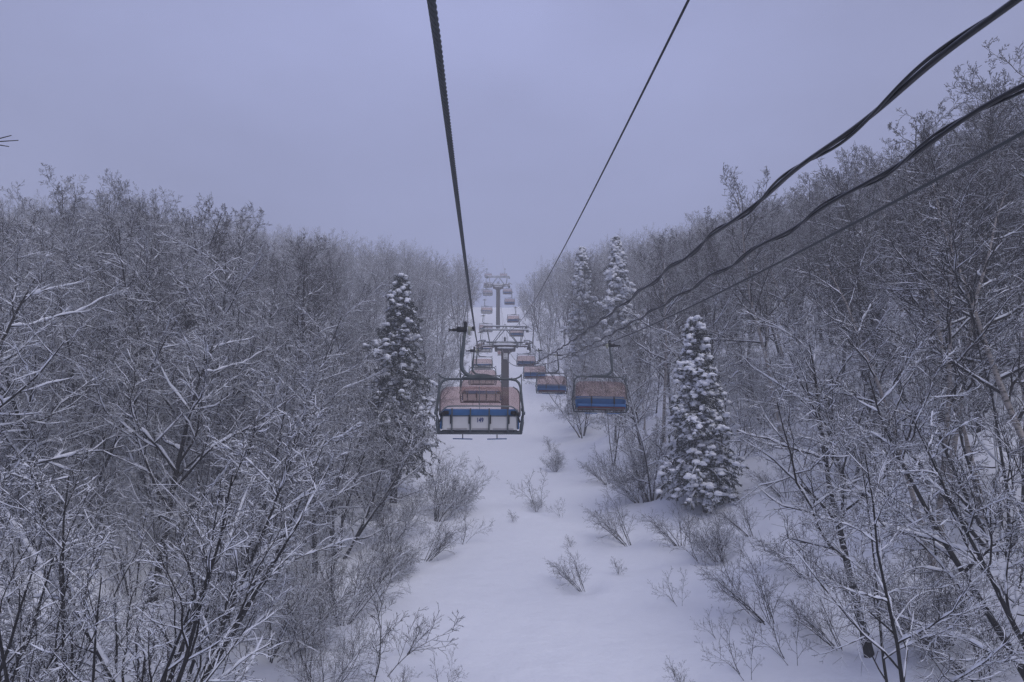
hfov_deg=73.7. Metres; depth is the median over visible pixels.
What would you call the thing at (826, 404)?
many stemmed tree
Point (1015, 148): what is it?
tall bare tree
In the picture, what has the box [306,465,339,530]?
understorey bush
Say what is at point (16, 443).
understorey bush
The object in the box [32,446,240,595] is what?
understorey bush
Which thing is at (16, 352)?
bare tree
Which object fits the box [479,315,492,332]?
chairlift chair
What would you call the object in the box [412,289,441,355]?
tall bare tree
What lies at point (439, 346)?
bare tree
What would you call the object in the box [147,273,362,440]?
bare tree
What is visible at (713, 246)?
tall bare tree
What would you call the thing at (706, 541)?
bare shrub
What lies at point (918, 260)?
tall bare tree
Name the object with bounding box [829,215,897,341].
tall bare tree
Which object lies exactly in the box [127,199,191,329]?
tall bare tree
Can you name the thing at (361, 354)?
tall bare tree
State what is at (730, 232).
tall bare tree
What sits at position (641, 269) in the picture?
birch tree
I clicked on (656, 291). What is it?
tall bare tree
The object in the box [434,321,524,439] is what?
chairlift chair
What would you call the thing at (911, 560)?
bare shrub
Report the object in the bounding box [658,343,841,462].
many stemmed tree
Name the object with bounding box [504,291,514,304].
chairlift chair
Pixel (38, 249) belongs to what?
bare tree
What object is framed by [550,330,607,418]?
bare tree
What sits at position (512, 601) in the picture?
snowy ground
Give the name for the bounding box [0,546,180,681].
bare shrub
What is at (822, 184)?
birch tree
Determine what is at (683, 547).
sapling
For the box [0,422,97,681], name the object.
many stemmed tree
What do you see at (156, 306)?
tall bare tree
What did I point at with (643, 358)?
tall bare tree
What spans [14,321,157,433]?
understorey bush
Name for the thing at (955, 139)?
tall bare tree
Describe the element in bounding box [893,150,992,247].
bare tree
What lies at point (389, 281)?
tall bare tree
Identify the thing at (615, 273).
snowy conifer
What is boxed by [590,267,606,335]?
birch tree
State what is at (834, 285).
tall bare tree
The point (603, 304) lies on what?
tall bare tree
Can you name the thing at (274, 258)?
tall bare tree
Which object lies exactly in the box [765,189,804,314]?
tall bare tree
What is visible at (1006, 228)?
tall bare tree
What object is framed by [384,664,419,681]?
sapling
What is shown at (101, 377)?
bare tree
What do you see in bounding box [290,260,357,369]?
bare tree
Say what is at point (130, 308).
many stemmed tree
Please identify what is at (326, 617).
bare shrub
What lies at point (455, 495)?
bare shrub
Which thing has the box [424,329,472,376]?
many stemmed tree
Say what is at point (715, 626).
sapling
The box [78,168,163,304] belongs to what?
tall bare tree
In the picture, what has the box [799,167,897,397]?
tall bare tree
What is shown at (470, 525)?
sapling
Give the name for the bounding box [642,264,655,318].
tall bare tree
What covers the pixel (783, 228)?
bare tree
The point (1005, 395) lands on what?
birch tree
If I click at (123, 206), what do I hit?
tall bare tree
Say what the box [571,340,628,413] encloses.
chairlift chair
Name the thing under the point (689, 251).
tall bare tree
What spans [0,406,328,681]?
many stemmed tree
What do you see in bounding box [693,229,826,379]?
bare tree
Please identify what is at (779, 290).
birch tree
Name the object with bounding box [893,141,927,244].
tall bare tree
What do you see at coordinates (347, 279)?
tall bare tree
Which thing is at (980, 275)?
birch tree
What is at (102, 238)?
bare tree
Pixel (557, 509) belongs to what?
sapling
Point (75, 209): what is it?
tall bare tree
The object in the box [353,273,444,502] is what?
snowy conifer
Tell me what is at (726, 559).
sapling
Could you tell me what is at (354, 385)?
many stemmed tree
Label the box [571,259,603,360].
tall bare tree
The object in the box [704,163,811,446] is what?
birch tree
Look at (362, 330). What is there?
many stemmed tree
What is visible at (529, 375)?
chairlift chair
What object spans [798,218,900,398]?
tall bare tree
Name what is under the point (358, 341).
many stemmed tree
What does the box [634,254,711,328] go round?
bare tree
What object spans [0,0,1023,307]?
sky
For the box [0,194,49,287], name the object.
bare tree
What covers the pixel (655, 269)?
tall bare tree
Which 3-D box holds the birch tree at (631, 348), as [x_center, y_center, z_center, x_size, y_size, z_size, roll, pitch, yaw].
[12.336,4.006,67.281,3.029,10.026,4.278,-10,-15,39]
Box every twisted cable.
[497,0,1022,366]
[500,82,1023,366]
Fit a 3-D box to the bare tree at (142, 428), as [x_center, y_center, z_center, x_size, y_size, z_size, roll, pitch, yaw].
[-13.194,4.258,28.833,8.407,12.676,8.392,5,-13,-22]
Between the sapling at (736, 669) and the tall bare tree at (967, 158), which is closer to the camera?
the sapling at (736, 669)
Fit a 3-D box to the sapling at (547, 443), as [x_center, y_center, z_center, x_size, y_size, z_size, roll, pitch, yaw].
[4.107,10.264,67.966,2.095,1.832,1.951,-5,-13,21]
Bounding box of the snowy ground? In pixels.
[0,237,1023,681]
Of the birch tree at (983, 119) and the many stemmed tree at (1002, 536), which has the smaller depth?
the many stemmed tree at (1002, 536)
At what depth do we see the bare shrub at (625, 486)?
44.18 m
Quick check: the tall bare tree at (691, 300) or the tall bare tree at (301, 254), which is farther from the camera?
the tall bare tree at (301, 254)
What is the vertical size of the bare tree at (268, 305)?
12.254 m
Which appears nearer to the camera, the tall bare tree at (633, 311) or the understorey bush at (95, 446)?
the understorey bush at (95, 446)
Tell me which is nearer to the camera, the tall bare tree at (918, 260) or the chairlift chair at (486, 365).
the tall bare tree at (918, 260)
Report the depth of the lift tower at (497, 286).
159.77 m
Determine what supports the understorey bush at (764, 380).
on the snowy ground
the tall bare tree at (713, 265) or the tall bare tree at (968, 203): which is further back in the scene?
the tall bare tree at (713, 265)
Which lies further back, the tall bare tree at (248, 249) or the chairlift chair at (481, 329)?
the chairlift chair at (481, 329)
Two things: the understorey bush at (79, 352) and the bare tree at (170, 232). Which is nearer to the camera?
the understorey bush at (79, 352)
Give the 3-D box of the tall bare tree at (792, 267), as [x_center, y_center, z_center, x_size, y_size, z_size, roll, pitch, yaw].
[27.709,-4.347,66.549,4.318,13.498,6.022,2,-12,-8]
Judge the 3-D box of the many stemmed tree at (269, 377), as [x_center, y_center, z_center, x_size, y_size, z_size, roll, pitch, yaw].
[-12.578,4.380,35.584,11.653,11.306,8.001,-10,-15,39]
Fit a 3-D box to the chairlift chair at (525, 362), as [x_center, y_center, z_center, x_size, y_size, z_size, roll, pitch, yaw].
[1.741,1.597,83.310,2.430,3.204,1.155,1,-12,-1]
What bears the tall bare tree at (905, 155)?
on the snowy ground
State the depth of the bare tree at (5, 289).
39.26 m
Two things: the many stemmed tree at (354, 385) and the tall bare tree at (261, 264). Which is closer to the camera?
the tall bare tree at (261, 264)
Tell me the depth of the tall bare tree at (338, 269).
102.43 m
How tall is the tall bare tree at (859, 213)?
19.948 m
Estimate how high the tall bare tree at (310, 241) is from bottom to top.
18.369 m
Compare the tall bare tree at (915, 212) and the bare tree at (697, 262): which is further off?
the bare tree at (697, 262)
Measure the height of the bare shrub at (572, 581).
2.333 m
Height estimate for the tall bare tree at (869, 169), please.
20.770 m
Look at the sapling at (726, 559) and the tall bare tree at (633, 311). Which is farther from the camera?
the tall bare tree at (633, 311)
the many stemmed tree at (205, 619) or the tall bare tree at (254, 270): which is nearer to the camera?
the many stemmed tree at (205, 619)
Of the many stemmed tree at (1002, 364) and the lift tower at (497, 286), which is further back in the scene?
the lift tower at (497, 286)
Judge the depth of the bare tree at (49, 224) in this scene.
90.10 m
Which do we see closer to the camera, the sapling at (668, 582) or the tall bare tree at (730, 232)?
the sapling at (668, 582)
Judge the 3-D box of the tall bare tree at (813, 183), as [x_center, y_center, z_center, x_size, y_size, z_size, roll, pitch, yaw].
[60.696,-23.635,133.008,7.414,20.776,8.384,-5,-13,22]
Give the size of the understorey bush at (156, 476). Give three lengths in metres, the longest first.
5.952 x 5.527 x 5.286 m
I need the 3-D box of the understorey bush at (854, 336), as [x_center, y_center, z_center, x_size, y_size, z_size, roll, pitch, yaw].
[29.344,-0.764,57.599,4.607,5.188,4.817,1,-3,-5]
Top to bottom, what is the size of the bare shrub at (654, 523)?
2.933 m
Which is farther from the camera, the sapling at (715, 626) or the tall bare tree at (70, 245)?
the tall bare tree at (70, 245)
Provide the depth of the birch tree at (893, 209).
76.63 m
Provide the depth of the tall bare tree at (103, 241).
72.50 m
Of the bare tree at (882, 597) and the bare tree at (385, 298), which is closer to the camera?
the bare tree at (882, 597)
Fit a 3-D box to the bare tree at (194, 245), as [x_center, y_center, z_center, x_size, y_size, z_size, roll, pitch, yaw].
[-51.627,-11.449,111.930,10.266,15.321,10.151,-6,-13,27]
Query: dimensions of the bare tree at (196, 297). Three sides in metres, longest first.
17.199 x 14.842 x 8.421 m
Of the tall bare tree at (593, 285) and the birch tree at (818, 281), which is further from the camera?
the tall bare tree at (593, 285)
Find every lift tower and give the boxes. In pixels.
[477,324,531,408]
[485,275,510,330]
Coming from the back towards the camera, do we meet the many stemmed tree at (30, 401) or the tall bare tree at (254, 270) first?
the tall bare tree at (254, 270)
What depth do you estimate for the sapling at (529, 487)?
46.54 m
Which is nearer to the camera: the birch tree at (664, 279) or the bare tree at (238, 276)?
the bare tree at (238, 276)
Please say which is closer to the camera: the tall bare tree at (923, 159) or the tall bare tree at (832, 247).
the tall bare tree at (923, 159)
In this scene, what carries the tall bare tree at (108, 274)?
on the snowy ground
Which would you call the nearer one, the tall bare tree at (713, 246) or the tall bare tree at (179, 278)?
the tall bare tree at (179, 278)
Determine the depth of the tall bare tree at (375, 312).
101.96 m
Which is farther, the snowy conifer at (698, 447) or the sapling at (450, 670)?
the snowy conifer at (698, 447)
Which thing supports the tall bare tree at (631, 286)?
on the snowy ground
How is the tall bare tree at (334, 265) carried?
on the snowy ground
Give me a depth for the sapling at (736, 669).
21.13 m
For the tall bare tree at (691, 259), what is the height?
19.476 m
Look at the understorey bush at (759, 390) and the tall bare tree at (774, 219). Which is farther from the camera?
the tall bare tree at (774, 219)
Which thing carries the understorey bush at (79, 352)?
on the snowy ground
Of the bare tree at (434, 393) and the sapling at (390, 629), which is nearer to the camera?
the sapling at (390, 629)
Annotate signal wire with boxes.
[495,0,689,329]
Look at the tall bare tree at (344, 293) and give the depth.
82.67 m
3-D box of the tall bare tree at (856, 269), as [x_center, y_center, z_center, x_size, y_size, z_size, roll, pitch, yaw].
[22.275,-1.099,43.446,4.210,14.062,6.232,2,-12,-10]
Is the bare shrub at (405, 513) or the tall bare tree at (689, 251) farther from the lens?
the tall bare tree at (689, 251)
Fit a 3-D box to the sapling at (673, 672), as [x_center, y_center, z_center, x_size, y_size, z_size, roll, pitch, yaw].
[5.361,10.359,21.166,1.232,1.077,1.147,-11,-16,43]
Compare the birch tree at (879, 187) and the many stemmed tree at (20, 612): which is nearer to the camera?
the many stemmed tree at (20, 612)
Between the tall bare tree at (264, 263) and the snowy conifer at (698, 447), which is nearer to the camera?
the snowy conifer at (698, 447)
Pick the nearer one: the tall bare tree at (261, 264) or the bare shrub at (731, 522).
the bare shrub at (731, 522)
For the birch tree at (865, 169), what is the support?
on the snowy ground
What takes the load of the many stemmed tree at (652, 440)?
on the snowy ground
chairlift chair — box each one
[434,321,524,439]
[459,347,503,402]
[468,348,496,384]
[473,344,492,370]
[475,331,492,352]
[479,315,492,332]
[481,299,492,314]
[483,284,492,296]
[503,284,511,293]
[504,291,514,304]
[507,307,518,322]
[509,319,523,336]
[516,341,535,366]
[523,348,545,378]
[535,352,567,393]
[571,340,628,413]
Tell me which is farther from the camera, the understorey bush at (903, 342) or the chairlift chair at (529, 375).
the chairlift chair at (529, 375)
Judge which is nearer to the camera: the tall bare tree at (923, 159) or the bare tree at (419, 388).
the tall bare tree at (923, 159)
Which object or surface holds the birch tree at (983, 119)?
on the snowy ground
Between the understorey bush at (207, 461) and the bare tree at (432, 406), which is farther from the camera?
the bare tree at (432, 406)
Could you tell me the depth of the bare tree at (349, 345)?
70.16 m
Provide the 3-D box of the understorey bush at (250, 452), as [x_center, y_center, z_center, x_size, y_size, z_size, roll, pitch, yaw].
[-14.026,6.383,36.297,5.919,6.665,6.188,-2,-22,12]
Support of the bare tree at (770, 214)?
on the snowy ground
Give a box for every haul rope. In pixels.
[427,0,487,351]
[501,130,1023,354]
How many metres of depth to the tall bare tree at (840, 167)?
71.49 m
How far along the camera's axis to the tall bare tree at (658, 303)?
68.09 m
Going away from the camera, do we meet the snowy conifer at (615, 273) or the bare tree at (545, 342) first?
the snowy conifer at (615, 273)
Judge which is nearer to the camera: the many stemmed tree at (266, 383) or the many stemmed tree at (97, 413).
the many stemmed tree at (97, 413)
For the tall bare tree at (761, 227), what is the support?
on the snowy ground
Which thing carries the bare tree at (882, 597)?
on the snowy ground
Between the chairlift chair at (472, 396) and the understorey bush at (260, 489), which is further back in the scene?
the chairlift chair at (472, 396)
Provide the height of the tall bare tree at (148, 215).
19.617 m
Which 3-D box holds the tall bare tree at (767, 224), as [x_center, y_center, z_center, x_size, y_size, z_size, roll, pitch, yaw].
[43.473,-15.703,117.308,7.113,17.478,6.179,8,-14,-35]
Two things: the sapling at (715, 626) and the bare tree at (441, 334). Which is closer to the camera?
the sapling at (715, 626)
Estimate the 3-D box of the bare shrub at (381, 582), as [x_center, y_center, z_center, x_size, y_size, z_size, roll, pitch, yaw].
[-6.755,9.174,27.717,5.869,4.464,6.504,-2,-12,12]
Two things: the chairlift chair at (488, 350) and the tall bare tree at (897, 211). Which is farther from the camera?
the chairlift chair at (488, 350)
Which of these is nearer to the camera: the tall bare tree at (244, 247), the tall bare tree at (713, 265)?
the tall bare tree at (713, 265)
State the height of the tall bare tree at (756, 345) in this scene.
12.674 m
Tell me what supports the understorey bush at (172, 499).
on the snowy ground
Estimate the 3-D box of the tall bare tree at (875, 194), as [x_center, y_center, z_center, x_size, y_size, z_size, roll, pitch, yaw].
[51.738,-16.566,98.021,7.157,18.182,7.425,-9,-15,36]
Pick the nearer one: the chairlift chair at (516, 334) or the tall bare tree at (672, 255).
the chairlift chair at (516, 334)
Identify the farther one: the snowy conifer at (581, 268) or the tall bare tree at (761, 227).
the snowy conifer at (581, 268)
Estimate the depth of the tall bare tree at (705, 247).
119.64 m
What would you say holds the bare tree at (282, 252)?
on the snowy ground
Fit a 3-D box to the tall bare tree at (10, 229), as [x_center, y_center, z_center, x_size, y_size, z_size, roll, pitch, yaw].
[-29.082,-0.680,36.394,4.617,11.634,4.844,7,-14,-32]
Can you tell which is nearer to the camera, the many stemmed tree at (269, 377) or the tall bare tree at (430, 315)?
the many stemmed tree at (269, 377)
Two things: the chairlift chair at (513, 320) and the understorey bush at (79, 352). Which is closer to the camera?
the understorey bush at (79, 352)
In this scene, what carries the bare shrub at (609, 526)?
on the snowy ground
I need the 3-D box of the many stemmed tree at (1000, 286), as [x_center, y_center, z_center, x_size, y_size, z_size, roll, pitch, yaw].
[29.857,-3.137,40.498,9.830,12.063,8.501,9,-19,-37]
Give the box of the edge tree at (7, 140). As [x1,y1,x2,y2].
[0,135,18,146]
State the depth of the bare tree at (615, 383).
58.04 m
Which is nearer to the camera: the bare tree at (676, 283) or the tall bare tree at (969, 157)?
the tall bare tree at (969, 157)
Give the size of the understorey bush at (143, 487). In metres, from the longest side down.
8.971 x 7.324 x 6.793 m
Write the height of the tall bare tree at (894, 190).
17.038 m
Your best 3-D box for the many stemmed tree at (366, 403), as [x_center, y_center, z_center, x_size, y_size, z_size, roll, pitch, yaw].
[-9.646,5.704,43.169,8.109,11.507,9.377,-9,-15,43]
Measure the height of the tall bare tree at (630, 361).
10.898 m
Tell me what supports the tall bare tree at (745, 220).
on the snowy ground
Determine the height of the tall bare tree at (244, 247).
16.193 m
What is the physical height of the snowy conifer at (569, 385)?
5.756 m
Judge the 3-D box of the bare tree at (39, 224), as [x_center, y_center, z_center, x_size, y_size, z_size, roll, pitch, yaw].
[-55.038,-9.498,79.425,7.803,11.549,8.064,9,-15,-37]
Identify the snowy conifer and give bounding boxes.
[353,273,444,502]
[559,246,605,387]
[563,374,581,414]
[595,236,648,389]
[655,315,748,513]
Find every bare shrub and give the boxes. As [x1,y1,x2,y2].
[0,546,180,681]
[149,520,304,651]
[241,536,384,662]
[264,595,393,681]
[282,511,418,630]
[351,475,440,543]
[363,512,441,582]
[410,447,498,521]
[423,505,471,560]
[522,494,544,511]
[539,448,569,471]
[544,542,591,590]
[576,445,609,484]
[582,486,636,545]
[591,436,667,504]
[637,492,702,545]
[680,507,744,563]
[691,535,789,624]
[711,488,760,536]
[745,510,826,577]
[746,452,797,497]
[772,569,845,650]
[826,511,1023,662]
[852,545,1023,681]
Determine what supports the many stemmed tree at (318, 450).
on the snowy ground
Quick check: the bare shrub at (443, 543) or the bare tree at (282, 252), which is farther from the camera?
the bare tree at (282, 252)
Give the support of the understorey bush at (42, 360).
on the snowy ground
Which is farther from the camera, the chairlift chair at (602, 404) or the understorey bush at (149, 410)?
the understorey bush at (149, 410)
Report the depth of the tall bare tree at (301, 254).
100.54 m
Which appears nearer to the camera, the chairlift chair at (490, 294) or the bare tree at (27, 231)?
the bare tree at (27, 231)
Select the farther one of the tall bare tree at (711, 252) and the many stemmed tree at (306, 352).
the tall bare tree at (711, 252)
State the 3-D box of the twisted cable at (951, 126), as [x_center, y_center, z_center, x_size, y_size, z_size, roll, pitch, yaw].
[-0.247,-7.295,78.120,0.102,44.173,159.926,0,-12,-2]
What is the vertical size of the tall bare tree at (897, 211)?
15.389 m
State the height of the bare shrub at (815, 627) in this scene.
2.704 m
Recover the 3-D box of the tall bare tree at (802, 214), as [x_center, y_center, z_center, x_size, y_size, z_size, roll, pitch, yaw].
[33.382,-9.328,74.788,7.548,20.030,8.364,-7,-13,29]
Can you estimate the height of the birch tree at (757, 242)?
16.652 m
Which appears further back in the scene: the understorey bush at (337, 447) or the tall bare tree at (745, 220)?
the tall bare tree at (745, 220)
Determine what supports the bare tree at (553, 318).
on the snowy ground
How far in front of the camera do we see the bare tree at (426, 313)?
79.06 m
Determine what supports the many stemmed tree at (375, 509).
on the snowy ground
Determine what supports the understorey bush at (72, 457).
on the snowy ground
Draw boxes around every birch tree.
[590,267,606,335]
[593,227,735,442]
[624,334,652,430]
[626,241,655,340]
[685,210,717,256]
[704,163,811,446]
[719,210,787,328]
[721,218,821,396]
[732,223,784,356]
[732,228,809,401]
[742,217,964,573]
[813,177,852,293]
[817,103,1023,448]
[827,147,1023,519]
[834,144,905,311]
[853,137,936,334]
[859,156,911,253]
[881,145,1023,492]
[888,150,1023,552]
[945,98,1023,203]
[946,123,983,157]
[958,84,1023,181]
[960,92,1023,164]
[965,36,1023,399]
[971,108,1018,163]
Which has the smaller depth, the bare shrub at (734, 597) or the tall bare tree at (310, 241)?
the bare shrub at (734, 597)
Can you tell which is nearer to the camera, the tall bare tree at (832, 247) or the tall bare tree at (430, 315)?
the tall bare tree at (832, 247)
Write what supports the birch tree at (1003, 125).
on the snowy ground
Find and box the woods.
[3,183,889,351]
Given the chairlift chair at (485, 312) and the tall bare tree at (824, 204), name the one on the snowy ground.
the tall bare tree at (824, 204)
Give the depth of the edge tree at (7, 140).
12.64 m
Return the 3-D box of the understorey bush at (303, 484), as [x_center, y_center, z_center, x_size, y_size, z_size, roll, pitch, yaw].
[-10.728,7.275,34.496,6.595,7.103,6.308,7,-11,3]
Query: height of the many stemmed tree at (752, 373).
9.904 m
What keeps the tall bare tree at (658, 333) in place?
on the snowy ground
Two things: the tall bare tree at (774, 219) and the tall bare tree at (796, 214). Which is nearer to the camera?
the tall bare tree at (774, 219)
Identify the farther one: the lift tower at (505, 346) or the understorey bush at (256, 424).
the lift tower at (505, 346)
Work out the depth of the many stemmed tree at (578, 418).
73.53 m
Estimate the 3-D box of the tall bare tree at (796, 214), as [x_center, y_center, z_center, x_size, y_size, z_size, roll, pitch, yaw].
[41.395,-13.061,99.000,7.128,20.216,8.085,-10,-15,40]
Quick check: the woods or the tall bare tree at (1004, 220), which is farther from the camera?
the woods
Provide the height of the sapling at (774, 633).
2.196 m
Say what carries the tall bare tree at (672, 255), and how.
on the snowy ground
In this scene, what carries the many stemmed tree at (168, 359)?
on the snowy ground
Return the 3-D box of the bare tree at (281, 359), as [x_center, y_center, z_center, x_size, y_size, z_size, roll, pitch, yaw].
[-12.458,3.352,34.622,12.420,14.565,7.528,-9,-17,42]
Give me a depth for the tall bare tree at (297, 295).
46.62 m
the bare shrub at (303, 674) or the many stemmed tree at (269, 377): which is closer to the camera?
the bare shrub at (303, 674)
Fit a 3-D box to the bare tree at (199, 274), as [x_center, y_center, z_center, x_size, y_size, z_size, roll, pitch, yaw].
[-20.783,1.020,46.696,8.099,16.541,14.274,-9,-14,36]
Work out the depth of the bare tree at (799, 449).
24.26 m
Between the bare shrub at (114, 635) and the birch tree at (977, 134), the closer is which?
the bare shrub at (114, 635)
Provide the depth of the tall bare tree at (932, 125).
79.14 m
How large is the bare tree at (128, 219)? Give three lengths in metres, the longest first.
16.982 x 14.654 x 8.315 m
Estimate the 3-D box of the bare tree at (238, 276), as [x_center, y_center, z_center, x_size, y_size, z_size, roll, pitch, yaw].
[-17.081,2.889,34.353,10.925,12.812,6.622,-7,-11,26]
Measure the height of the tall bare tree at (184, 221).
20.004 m
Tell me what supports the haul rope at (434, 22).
attached to the lift tower at (505, 346)
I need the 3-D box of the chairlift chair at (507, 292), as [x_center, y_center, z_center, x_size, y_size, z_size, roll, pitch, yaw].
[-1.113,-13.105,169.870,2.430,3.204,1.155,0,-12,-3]
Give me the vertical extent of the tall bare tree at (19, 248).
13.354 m
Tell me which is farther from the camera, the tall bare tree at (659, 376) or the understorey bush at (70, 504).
the tall bare tree at (659, 376)
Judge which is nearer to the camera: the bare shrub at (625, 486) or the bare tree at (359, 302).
the bare shrub at (625, 486)
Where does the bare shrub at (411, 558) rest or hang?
on the snowy ground
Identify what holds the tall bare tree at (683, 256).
on the snowy ground
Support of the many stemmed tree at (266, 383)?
on the snowy ground
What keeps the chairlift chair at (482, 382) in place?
hanging from the haul rope at (434, 22)
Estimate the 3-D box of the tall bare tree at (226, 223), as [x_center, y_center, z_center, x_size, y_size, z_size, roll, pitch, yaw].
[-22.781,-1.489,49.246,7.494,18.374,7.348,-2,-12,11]
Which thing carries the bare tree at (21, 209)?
on the snowy ground
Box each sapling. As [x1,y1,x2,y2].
[361,569,463,681]
[383,612,430,654]
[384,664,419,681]
[426,648,466,681]
[457,506,495,543]
[509,469,549,507]
[544,499,564,516]
[545,437,560,451]
[610,556,626,574]
[648,568,687,605]
[659,512,711,564]
[663,655,694,681]
[692,607,725,637]
[694,615,764,680]
[695,537,749,581]
[735,596,810,665]
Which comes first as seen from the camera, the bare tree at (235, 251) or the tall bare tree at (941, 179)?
the tall bare tree at (941, 179)
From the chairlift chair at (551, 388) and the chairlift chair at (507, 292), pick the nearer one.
the chairlift chair at (551, 388)
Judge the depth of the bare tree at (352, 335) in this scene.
56.43 m
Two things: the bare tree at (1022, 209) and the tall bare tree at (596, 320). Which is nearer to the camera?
the bare tree at (1022, 209)
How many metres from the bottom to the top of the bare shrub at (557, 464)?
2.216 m
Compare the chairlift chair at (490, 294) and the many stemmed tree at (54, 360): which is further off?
the chairlift chair at (490, 294)
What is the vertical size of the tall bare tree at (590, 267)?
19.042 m
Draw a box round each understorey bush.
[0,295,111,421]
[0,379,130,520]
[0,394,129,517]
[0,417,157,568]
[12,366,93,458]
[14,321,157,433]
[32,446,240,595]
[51,321,103,410]
[51,413,134,493]
[72,437,149,539]
[83,362,199,456]
[87,394,256,543]
[105,421,335,626]
[107,397,197,507]
[148,444,369,591]
[180,414,246,489]
[208,383,317,453]
[216,398,296,517]
[224,419,371,556]
[282,403,373,500]
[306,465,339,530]
[713,339,824,428]
[722,340,802,420]
[755,345,895,436]
[827,304,896,352]
[885,321,935,362]
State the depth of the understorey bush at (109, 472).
29.31 m
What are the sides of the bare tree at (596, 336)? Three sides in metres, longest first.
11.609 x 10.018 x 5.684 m
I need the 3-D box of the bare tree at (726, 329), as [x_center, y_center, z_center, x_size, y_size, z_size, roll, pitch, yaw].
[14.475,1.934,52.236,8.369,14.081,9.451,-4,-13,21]
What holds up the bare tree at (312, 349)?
on the snowy ground
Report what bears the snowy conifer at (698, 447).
on the snowy ground
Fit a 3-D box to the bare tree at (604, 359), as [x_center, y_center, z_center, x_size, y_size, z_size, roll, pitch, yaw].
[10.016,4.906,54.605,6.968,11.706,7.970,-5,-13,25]
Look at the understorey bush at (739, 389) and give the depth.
55.93 m
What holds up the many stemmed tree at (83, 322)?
on the snowy ground
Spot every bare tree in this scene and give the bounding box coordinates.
[0,179,207,424]
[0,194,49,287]
[0,194,130,393]
[0,197,56,292]
[0,199,251,567]
[0,203,129,423]
[0,208,71,320]
[0,212,62,286]
[0,217,11,279]
[0,251,148,501]
[0,269,19,326]
[1,199,92,264]
[1,213,41,307]
[8,175,127,377]
[9,205,70,276]
[17,163,109,325]
[20,213,219,441]
[29,181,192,390]
[34,199,181,481]
[35,210,94,288]
[51,179,153,337]
[57,195,95,255]
[59,263,269,521]
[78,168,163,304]
[80,203,133,291]
[87,310,312,602]
[99,220,291,508]
[99,250,299,418]
[118,260,194,390]
[120,195,173,287]
[124,187,184,302]
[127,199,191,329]
[136,209,194,266]
[138,193,245,422]
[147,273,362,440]
[150,201,262,433]
[159,270,393,525]
[161,261,196,327]
[167,233,235,273]
[172,286,296,531]
[180,203,277,389]
[201,253,362,417]
[205,231,280,311]
[213,234,284,340]
[222,239,272,328]
[229,231,252,262]
[237,326,394,573]
[240,280,303,357]
[244,247,295,302]
[246,239,280,308]
[255,227,343,452]
[257,295,372,412]
[258,251,305,344]
[274,239,343,385]
[277,235,330,353]
[282,262,350,347]
[287,237,317,336]
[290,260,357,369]
[302,237,364,368]
[305,300,404,442]
[310,256,356,325]
[315,281,386,347]
[324,281,363,388]
[324,307,418,396]
[336,257,357,308]
[342,321,384,425]
[347,281,425,331]
[348,278,376,340]
[351,336,458,417]
[353,278,383,360]
[357,326,434,466]
[369,250,399,322]
[375,302,433,401]
[393,332,457,424]
[408,318,469,406]
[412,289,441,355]
[418,295,441,349]
[419,288,449,344]
[419,318,475,407]
[433,306,472,348]
[531,309,560,366]
[537,298,564,350]
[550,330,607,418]
[560,274,604,387]
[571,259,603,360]
[571,322,648,413]
[575,251,607,331]
[576,325,659,442]
[586,332,682,472]
[586,347,654,463]
[597,285,616,335]
[613,330,640,417]
[626,268,635,306]
[626,282,654,352]
[627,287,660,374]
[631,251,690,415]
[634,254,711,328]
[634,350,653,397]
[635,233,705,344]
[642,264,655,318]
[643,335,672,413]
[646,273,758,402]
[647,262,665,315]
[647,291,690,386]
[654,258,685,341]
[660,233,706,308]
[665,238,680,289]
[666,227,727,386]
[667,230,707,298]
[668,232,717,302]
[669,268,721,356]
[674,242,719,288]
[677,206,756,397]
[682,263,725,338]
[690,220,733,334]
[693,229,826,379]
[694,233,726,281]
[699,217,727,311]
[712,219,782,371]
[713,214,744,270]
[713,262,771,367]
[726,294,937,657]
[727,197,760,247]
[737,197,806,281]
[746,194,799,340]
[749,362,1023,681]
[751,200,776,268]
[762,203,787,296]
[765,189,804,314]
[766,212,798,300]
[772,189,862,267]
[773,236,820,358]
[775,199,811,303]
[779,140,907,403]
[779,181,817,310]
[783,165,839,342]
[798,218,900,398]
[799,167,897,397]
[799,186,845,290]
[802,172,828,199]
[805,224,886,378]
[806,186,905,268]
[808,161,881,288]
[810,211,870,354]
[823,227,907,422]
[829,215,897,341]
[849,89,1023,422]
[850,148,891,204]
[863,160,888,232]
[879,192,987,384]
[880,159,908,268]
[883,164,917,212]
[884,165,971,354]
[884,178,920,285]
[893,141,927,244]
[893,143,919,182]
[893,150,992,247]
[901,114,962,252]
[901,152,957,308]
[906,126,1023,372]
[909,103,1023,432]
[912,61,1023,405]
[935,122,984,168]
[941,132,1006,207]
[944,152,1023,308]
[951,133,998,268]
[955,105,989,143]
[969,152,1022,340]
[982,122,1023,237]
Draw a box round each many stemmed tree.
[0,257,181,474]
[0,277,105,458]
[0,319,106,526]
[0,329,152,511]
[0,384,367,681]
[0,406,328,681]
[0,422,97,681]
[85,258,165,352]
[111,315,197,413]
[127,349,347,584]
[160,335,350,504]
[224,328,296,428]
[266,362,394,492]
[272,299,334,371]
[289,361,444,558]
[290,348,436,518]
[293,346,385,417]
[298,326,371,395]
[327,309,381,384]
[328,297,382,366]
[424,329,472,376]
[523,355,606,437]
[526,328,576,384]
[595,348,688,501]
[646,308,742,404]
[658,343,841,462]
[713,309,855,424]
[725,310,902,488]
[798,319,1023,680]
[852,256,1023,554]
[889,236,1023,416]
[931,177,1023,372]
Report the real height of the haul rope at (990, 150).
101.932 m
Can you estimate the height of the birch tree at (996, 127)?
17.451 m
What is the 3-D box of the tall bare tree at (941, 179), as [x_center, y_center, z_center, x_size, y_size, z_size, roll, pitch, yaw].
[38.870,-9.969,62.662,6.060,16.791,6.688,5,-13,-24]
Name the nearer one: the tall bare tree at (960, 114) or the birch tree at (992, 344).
the birch tree at (992, 344)

